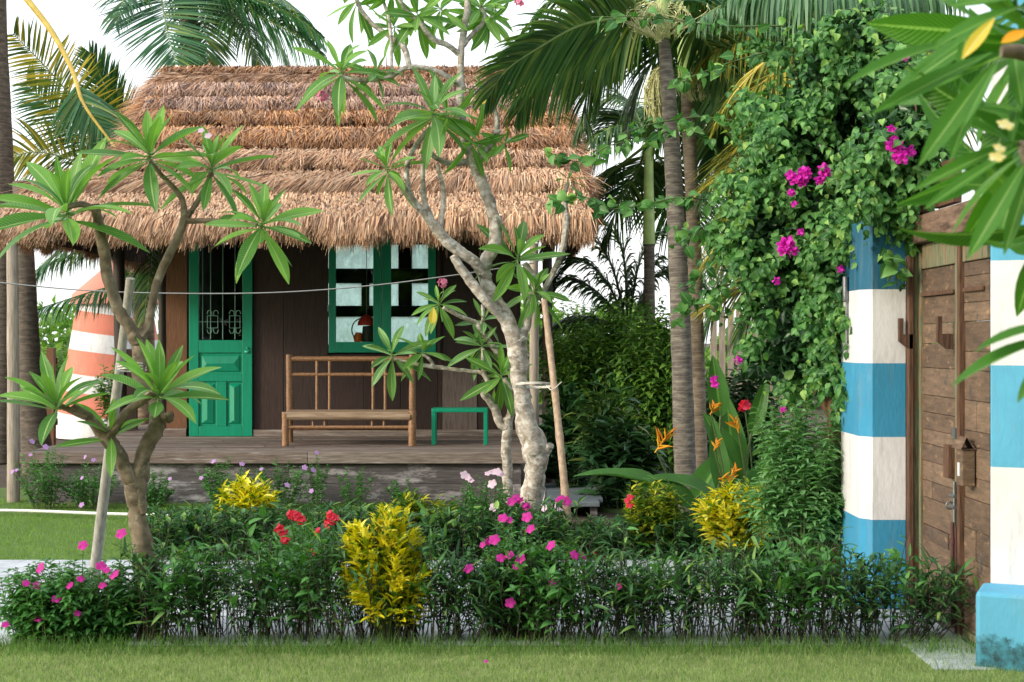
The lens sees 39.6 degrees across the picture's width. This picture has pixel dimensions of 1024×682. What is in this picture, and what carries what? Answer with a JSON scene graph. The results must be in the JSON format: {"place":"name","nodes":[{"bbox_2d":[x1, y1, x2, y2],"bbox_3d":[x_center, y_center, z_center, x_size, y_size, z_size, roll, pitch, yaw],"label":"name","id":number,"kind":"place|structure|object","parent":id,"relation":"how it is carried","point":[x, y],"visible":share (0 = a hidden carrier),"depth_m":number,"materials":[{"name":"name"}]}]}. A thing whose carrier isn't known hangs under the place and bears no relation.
{"place":"outdoors","nodes":[
{"label":"outdoors","id":0,"kind":"place"},
{"bbox_2d":[56,261,157,438],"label":"striped tower","id":1,"kind":"structure","parent":0,"point":[90,349],"depth_m":23.31,"materials":[{"name":"white paint"},{"name":"coral orange paint"}]},
{"bbox_2d":[0,488,385,559],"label":"back lawn","id":2,"kind":"structure","parent":0,"point":[3,492],"depth_m":11.88,"materials":[{"name":"green plant"}]},
{"bbox_2d":[10,438,77,509],"bbox_3d":[-4.468,1.271,13.460,0.567,0.738,0.652,0,0,26],"label":"periwinkle","id":3,"kind":"object","parent":2,"relation":"on","point":[46,499],"visible":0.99,"depth_m":13.46,"materials":[{"name":"green plant"}]},
{"bbox_2d":[57,455,121,510],"bbox_3d":[-3.993,1.345,13.514,0.527,0.589,0.654,0,0,-42],"label":"periwinkle","id":4,"kind":"object","parent":2,"relation":"on","point":[84,486],"visible":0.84,"depth_m":13.45,"materials":[{"name":"green plant"}]},
{"bbox_2d":[146,470,174,507],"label":"periwinkle","id":5,"kind":"object","parent":2,"relation":"on","point":[151,495],"visible":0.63,"depth_m":13.53,"materials":[{"name":"green plant"}]},
{"bbox_2d":[0,509,354,519],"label":"edging","id":6,"kind":"object","parent":2,"relation":"on","point":[63,512],"visible":0.3,"depth_m":12.88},
{"bbox_2d":[196,456,252,506],"bbox_3d":[-2.704,1.366,13.447,0.603,0.547,0.620,0,0,0],"label":"periwinkle","id":7,"kind":"object","parent":2,"relation":"on","point":[207,487],"visible":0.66,"depth_m":13.49,"materials":[{"name":"green plant"}]},
{"bbox_2d":[212,470,289,549],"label":"croton shrub","id":8,"kind":"object","parent":2,"relation":"on","point":[246,494],"visible":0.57,"depth_m":10.83,"materials":[{"name":"yellow plant"}]},
{"bbox_2d":[251,458,315,507],"bbox_3d":[-2.187,1.378,13.430,0.527,0.525,0.758,0,0,-20],"label":"periwinkle","id":9,"kind":"object","parent":2,"relation":"on","point":[277,483],"visible":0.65,"depth_m":13.54,"materials":[{"name":"green plant"}]},
{"bbox_2d":[302,450,330,508],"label":"periwinkle","id":10,"kind":"object","parent":2,"relation":"on","point":[318,477],"visible":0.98,"depth_m":13.53,"materials":[{"name":"green plant"}]},
{"bbox_2d":[335,466,374,509],"bbox_3d":[-1.494,1.414,13.561,0.398,0.451,0.326,0,0,0],"label":"periwinkle","id":11,"kind":"object","parent":2,"relation":"on","point":[358,493],"visible":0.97,"depth_m":13.55,"materials":[{"name":"green plant"}]},
{"bbox_2d":[385,477,420,503],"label":"periwinkle","id":12,"kind":"object","parent":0,"point":[397,493],"visible":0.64,"depth_m":13.53,"materials":[{"name":"green plant"}]},
{"bbox_2d":[0,585,894,645],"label":"path","id":13,"kind":"structure","parent":0,"point":[667,631],"depth_m":7.81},
{"bbox_2d":[0,528,154,651],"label":"periwinkle","id":14,"kind":"object","parent":13,"relation":"on","point":[70,601],"visible":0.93,"depth_m":7.48,"materials":[{"name":"green plant"}]},
{"bbox_2d":[90,277,146,578],"bbox_3d":[-2.261,0.635,8.155,0.169,1.990,0.925,0,0,-31],"label":"wooden stake","id":15,"kind":"object","parent":13,"relation":"on","point":[100,523],"visible":0.54,"depth_m":8.26,"materials":[{"name":"grey wood"}]},
{"bbox_2d":[260,509,346,617],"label":"red flowering shrub","id":16,"kind":"object","parent":13,"relation":"on","point":[294,515],"visible":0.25,"depth_m":8.14,"materials":[{"name":"green plant"}]},
{"bbox_2d":[459,512,621,640],"bbox_3d":[0.140,1.268,7.694,0.876,0.743,0.528,0,0,0],"label":"periwinkle","id":17,"kind":"object","parent":13,"relation":"on","point":[494,540],"visible":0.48,"depth_m":7.61,"materials":[{"name":"green plant"}]},
{"bbox_2d":[105,499,980,645],"bbox_3d":[0.228,1.227,7.579,4.877,0.822,0.860,0,0,0],"label":"ruellia hedge","id":18,"kind":"object","parent":13,"relation":"on","point":[794,580],"visible":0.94,"depth_m":7.51,"materials":[{"name":"green plant"}]},
{"bbox_2d":[728,389,844,589],"bbox_3d":[1.848,0.974,9.108,0.941,1.332,0.501,0,0,0],"label":"feathery shrub","id":19,"kind":"object","parent":13,"relation":"on","point":[807,474],"visible":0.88,"depth_m":9.03,"materials":[{"name":"green plant"}]},
{"bbox_2d":[0,344,982,646],"bbox_3d":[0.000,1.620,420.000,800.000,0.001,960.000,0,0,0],"label":"ground","id":20,"kind":"structure","parent":0,"point":[582,514],"depth_m":16.52,"materials":[{"name":"soil"}]},
{"bbox_2d":[12,180,51,475],"bbox_3d":[-5.798,-0.163,17.203,0.548,3.564,0.417,0,0,0],"label":"coconut palm","id":21,"kind":"object","parent":20,"relation":"on","point":[32,418],"visible":0.51,"depth_m":17.09,"materials":[{"name":"brown plant"}]},
{"bbox_2d":[20,342,68,435],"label":"garden shrub","id":22,"kind":"object","parent":20,"relation":"on","point":[44,349],"visible":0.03,"depth_m":25.05,"materials":[{"name":"green plant"}]},
{"bbox_2d":[44,348,57,445],"bbox_3d":[-7.544,0.860,21.080,1.575,1.520,0.160,0,0,0],"label":"timber fence","id":23,"kind":"object","parent":20,"relation":"on","point":[51,357],"visible":0.27,"depth_m":21.00,"materials":[{"name":"brown wood"}]},
{"bbox_2d":[0,0,124,462],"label":"coconut palm","id":24,"kind":"object","parent":20,"relation":"on","point":[101,125],"visible":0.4,"depth_m":18.62,"materials":[{"name":"green plant"}]},
{"bbox_2d":[7,17,157,425],"bbox_3d":[-5.982,-1.381,20.032,2.555,5.961,2.268,0,0,-21],"label":"coconut palm","id":25,"kind":"object","parent":20,"relation":"on","point":[105,87],"visible":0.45,"depth_m":19.95,"materials":[{"name":"green plant"}]},
{"bbox_2d":[93,364,113,426],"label":"garden shrub","id":26,"kind":"object","parent":20,"relation":"on","point":[105,399],"visible":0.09,"depth_m":21.88,"materials":[{"name":"green plant"}]},
{"bbox_2d":[0,106,322,638],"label":"frangipani tree","id":27,"kind":"object","parent":20,"relation":"on","point":[65,189],"visible":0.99,"depth_m":7.67,"materials":[{"name":"green plant"}]},
{"bbox_2d":[92,0,327,78],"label":"coconut palm","id":28,"kind":"object","parent":20,"relation":"on","point":[191,49],"visible":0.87,"depth_m":19.53,"materials":[{"name":"green palm leaf"}]},
{"bbox_2d":[0,56,610,505],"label":"thatched cabin","id":29,"kind":"object","parent":20,"relation":"on","point":[242,336],"visible":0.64,"depth_m":16.04,"materials":[{"name":"brown wood"}]},
{"bbox_2d":[189,236,252,435],"bbox_3d":[-3.330,-0.112,16.258,0.721,2.403,0.075,0,0,0],"label":"door","id":30,"kind":"structure","parent":29,"relation":"in","point":[233,416],"depth_m":16.25,"materials":[{"name":"green paint"}]},
{"bbox_2d":[0,262,533,293],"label":"wire line","id":31,"kind":"object","parent":29,"relation":"attached to","point":[251,293],"visible":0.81,"depth_m":13.60,"materials":[{"name":"grey metal"}]},
{"bbox_2d":[282,354,416,445],"bbox_3d":[-1.715,0.619,15.049,1.437,0.947,0.576,0,0,0],"label":"bamboo bench","id":32,"kind":"object","parent":29,"relation":"on","point":[290,415],"visible":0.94,"depth_m":15.26,"materials":[{"name":"brown wood"}]},
{"bbox_2d":[351,245,372,341],"bbox_3d":[-1.706,-0.636,16.485,0.263,1.333,0.208,0,0,34],"label":"hanging ornament","id":33,"kind":"object","parent":29,"relation":"hanging from","point":[366,335],"visible":0.85,"depth_m":16.42,"materials":[{"name":"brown wood"}]},
{"bbox_2d":[325,235,439,357],"bbox_3d":[-1.480,-0.557,16.270,1.318,1.492,0.060,0,0,0],"label":"window","id":34,"kind":"structure","parent":29,"relation":"in","point":[382,262],"depth_m":16.25,"materials":[{"name":"green paint"}]},
{"bbox_2d":[431,407,487,444],"bbox_3d":[-0.550,0.899,15.060,0.588,0.385,0.320,0,0,0],"label":"green stool","id":35,"kind":"object","parent":29,"relation":"on","point":[434,410],"visible":1,"depth_m":14.90,"materials":[{"name":"paint"}]},
{"bbox_2d":[336,501,436,646],"bbox_3d":[-0.656,1.239,7.521,0.551,0.802,0.476,0,0,0],"label":"croton shrub","id":36,"kind":"object","parent":20,"relation":"on","point":[391,521],"visible":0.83,"depth_m":7.42,"materials":[{"name":"yellow plant"}]},
{"bbox_2d":[0,560,786,584],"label":"path step","id":37,"kind":"object","parent":20,"relation":"on","point":[5,565],"depth_m":9.79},
{"bbox_2d":[389,488,461,543],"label":"croton shrub","id":38,"kind":"object","parent":20,"relation":"on","point":[407,499],"visible":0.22,"depth_m":10.36,"materials":[{"name":"yellow plant"}]},
{"bbox_2d":[291,0,588,511],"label":"frangipani tree","id":39,"kind":"object","parent":20,"relation":"on","point":[536,448],"visible":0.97,"depth_m":11.70,"materials":[{"name":"green plant"}]},
{"bbox_2d":[363,278,532,510],"bbox_3d":[-0.596,0.525,12.911,1.568,2.186,0.756,0,0,0],"label":"frangipani tree","id":40,"kind":"object","parent":20,"relation":"on","point":[504,392],"visible":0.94,"depth_m":12.87,"materials":[{"name":"green plant"}]},
{"bbox_2d":[145,495,832,561],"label":"bedding shrubs","id":41,"kind":"object","parent":20,"relation":"on","point":[203,526],"visible":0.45,"depth_m":10.13,"materials":[{"name":"green plant"}]},
{"bbox_2d":[451,468,562,555],"bbox_3d":[-0.057,1.287,10.723,0.862,0.706,0.584,0,0,0],"label":"periwinkle","id":42,"kind":"object","parent":20,"relation":"on","point":[491,484],"visible":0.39,"depth_m":10.65,"materials":[{"name":"green plant"}]},
{"bbox_2d":[37,294,989,408],"bbox_3d":[1.983,0.244,34.995,56.560,3.431,4.670,0,0,0],"label":"distant foliage","id":43,"kind":"object","parent":20,"relation":"on","point":[62,340],"visible":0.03,"depth_m":34.09,"materials":[{"name":"green plant"}]},
{"bbox_2d":[500,494,571,525],"bbox_3d":[0.150,1.390,10.823,0.589,0.500,0.553,0,0,0],"label":"periwinkle","id":44,"kind":"object","parent":20,"relation":"on","point":[517,499],"visible":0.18,"depth_m":10.60,"materials":[{"name":"pink plant"}]},
{"bbox_2d":[515,299,571,527],"bbox_3d":[0.231,0.644,11.235,0.333,1.971,1.099,0,0,-10],"label":"bamboo stake","id":45,"kind":"object","parent":20,"relation":"on","point":[564,485],"visible":0.93,"depth_m":11.12,"materials":[{"name":"wood"}]},
{"bbox_2d":[541,486,546,505],"bbox_3d":[0.244,1.370,12.689,0.073,0.207,0.234,0,0,-16],"label":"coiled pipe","id":46,"kind":"object","parent":20,"relation":"on","point":[545,494],"visible":0.41,"depth_m":12.59,"materials":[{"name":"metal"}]},
{"bbox_2d":[539,381,601,487],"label":"shrub","id":47,"kind":"object","parent":20,"relation":"on","point":[552,469],"visible":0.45,"depth_m":14.25,"materials":[{"name":"green plant"}]},
{"bbox_2d":[539,484,603,516],"bbox_3d":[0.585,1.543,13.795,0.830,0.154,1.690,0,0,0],"label":"bench","id":48,"kind":"object","parent":20,"relation":"on","point":[591,502],"visible":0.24,"depth_m":13.32,"materials":[{"name":"grey stone"}]},
{"bbox_2d":[527,288,628,393],"bbox_3d":[0.985,0.450,19.504,1.805,2.379,0.941,0,0,0],"label":"garden shrub","id":49,"kind":"object","parent":20,"relation":"on","point":[565,331],"visible":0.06,"depth_m":19.43,"materials":[{"name":"green plant"}]},
{"bbox_2d":[539,296,664,483],"bbox_3d":[1.125,0.565,16.227,1.629,2.151,0.895,0,0,0],"label":"garden shrub","id":50,"kind":"object","parent":20,"relation":"on","point":[574,370],"visible":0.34,"depth_m":16.07,"materials":[{"name":"green plant"}]},
{"bbox_2d":[593,494,633,557],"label":"red flowering shrub","id":51,"kind":"object","parent":20,"relation":"on","point":[627,501],"visible":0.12,"depth_m":10.10,"materials":[{"name":"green plant"}]},
{"bbox_2d":[561,368,671,505],"bbox_3d":[0.945,0.952,13.885,1.084,1.376,0.917,0,0,-24],"label":"spider plant","id":52,"kind":"object","parent":20,"relation":"on","point":[608,409],"visible":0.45,"depth_m":13.85,"materials":[{"name":"green plant"}]},
{"bbox_2d":[528,221,709,358],"bbox_3d":[1.442,-0.026,17.996,2.513,3.204,1.461,0,0,0],"label":"areca palm","id":53,"kind":"object","parent":20,"relation":"on","point":[570,261],"visible":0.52,"depth_m":17.80,"materials":[{"name":"green plant"}]},
{"bbox_2d":[570,414,669,512],"bbox_3d":[1.022,1.212,13.607,0.986,1.026,0.813,0,0,0],"label":"cordyline","id":54,"kind":"object","parent":20,"relation":"on","point":[623,451],"visible":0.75,"depth_m":13.50,"materials":[{"name":"green plant"}]},
{"bbox_2d":[468,0,776,519],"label":"areca palm","id":55,"kind":"object","parent":20,"relation":"on","point":[569,46],"visible":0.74,"depth_m":11.43,"materials":[{"name":"green plant"}]},
{"bbox_2d":[538,89,740,345],"bbox_3d":[1.491,-0.675,16.732,2.517,4.524,1.948,0,0,-22],"label":"areca palm","id":56,"kind":"object","parent":20,"relation":"on","point":[648,178],"visible":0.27,"depth_m":16.74,"materials":[{"name":"green plant"}]},
{"bbox_2d":[620,479,687,559],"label":"croton shrub","id":57,"kind":"object","parent":20,"relation":"on","point":[653,507],"visible":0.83,"depth_m":10.13,"materials":[{"name":"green plant"}]},
{"bbox_2d":[608,295,706,472],"bbox_3d":[1.576,0.567,15.490,1.110,2.146,0.678,0,0,0],"label":"garden shrub","id":58,"kind":"object","parent":20,"relation":"on","point":[656,388],"visible":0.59,"depth_m":15.39,"materials":[{"name":"green plant"}]},
{"bbox_2d":[552,0,769,468],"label":"areca palm","id":59,"kind":"object","parent":20,"relation":"on","point":[692,146],"visible":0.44,"depth_m":12.56,"materials":[{"name":"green plant"}]},
{"bbox_2d":[575,355,784,558],"bbox_3d":[1.202,0.853,10.588,1.396,1.506,0.936,0,0,34],"label":"heliconia","id":60,"kind":"object","parent":20,"relation":"on","point":[729,449],"visible":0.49,"depth_m":10.46,"materials":[{"name":"green plant"}]},
{"bbox_2d":[690,476,775,567],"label":"croton shrub","id":61,"kind":"object","parent":20,"relation":"on","point":[718,514],"visible":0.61,"depth_m":9.61,"materials":[{"name":"yellow plant"}]},
{"bbox_2d":[542,0,949,579],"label":"bougainvillea","id":62,"kind":"object","parent":20,"relation":"on","point":[810,173],"visible":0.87,"depth_m":9.21,"materials":[{"name":"green plant"}]},
{"bbox_2d":[705,364,787,484],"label":"garden shrub","id":63,"kind":"object","parent":20,"relation":"on","point":[748,394],"visible":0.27,"depth_m":13.10,"materials":[{"name":"green plant"}]},
{"bbox_2d":[710,308,784,497],"bbox_3d":[2.370,0.624,14.330,0.740,1.952,0.060,0,0,0],"label":"bamboo fence","id":64,"kind":"object","parent":20,"relation":"on","point":[721,348],"visible":0.05,"depth_m":14.30,"materials":[{"name":"grey wood"}]},
{"bbox_2d":[738,400,760,467],"bbox_3d":[1.948,1.038,11.670,0.147,1.127,0.295,0,0,45],"label":"hibiscus bloom","id":65,"kind":"object","parent":20,"relation":"on","point":[744,405],"visible":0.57,"depth_m":11.61,"materials":[{"name":"red plant"}]},
{"bbox_2d":[683,0,985,355],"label":"coconut palm","id":66,"kind":"object","parent":20,"relation":"on","point":[796,13],"visible":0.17,"depth_m":10.52,"materials":[{"name":"green plant"}]},
{"bbox_2d":[841,213,905,608],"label":"striped pillar","id":67,"kind":"structure","parent":20,"relation":"on","point":[873,452],"depth_m":8.50,"materials":[{"name":"paint"}]},
{"bbox_2d":[7,0,990,343],"label":"sky","id":68,"kind":"structure","parent":0,"point":[64,16],"materials":[{"name":"white"}]},
{"bbox_2d":[0,641,1023,681],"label":"lawn","id":69,"kind":"structure","parent":0,"point":[443,674],"depth_m":6.95,"materials":[{"name":"green plant"}]},
{"bbox_2d":[0,627,975,655],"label":"grass tuft","id":70,"kind":"object","parent":69,"relation":"on","point":[490,644],"visible":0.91,"depth_m":7.33,"materials":[{"name":"green plant"}]},
{"bbox_2d":[842,0,1023,402],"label":"frangipani tree","id":71,"kind":"object","parent":69,"relation":"on","point":[949,77],"visible":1,"depth_m":3.10,"materials":[{"name":"green plant"}]},
{"bbox_2d":[976,0,1023,671],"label":"striped wall end","id":72,"kind":"structure","parent":69,"relation":"on","point":[1000,620],"depth_m":7.17,"materials":[{"name":"white paint"}]},
{"bbox_2d":[898,105,990,642],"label":"timber gate","id":73,"kind":"structure","parent":72,"relation":"attached to","point":[948,472],"depth_m":7.86,"materials":[{"name":"wood"}]},
{"bbox_2d":[778,515,840,578],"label":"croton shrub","id":74,"kind":"object","parent":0,"point":[816,542],"visible":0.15,"depth_m":9.14,"materials":[{"name":"green plant"}]},
{"bbox_2d":[858,609,996,669],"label":"gate paving","id":75,"kind":"structure","parent":0,"point":[885,629],"depth_m":7.34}
]}

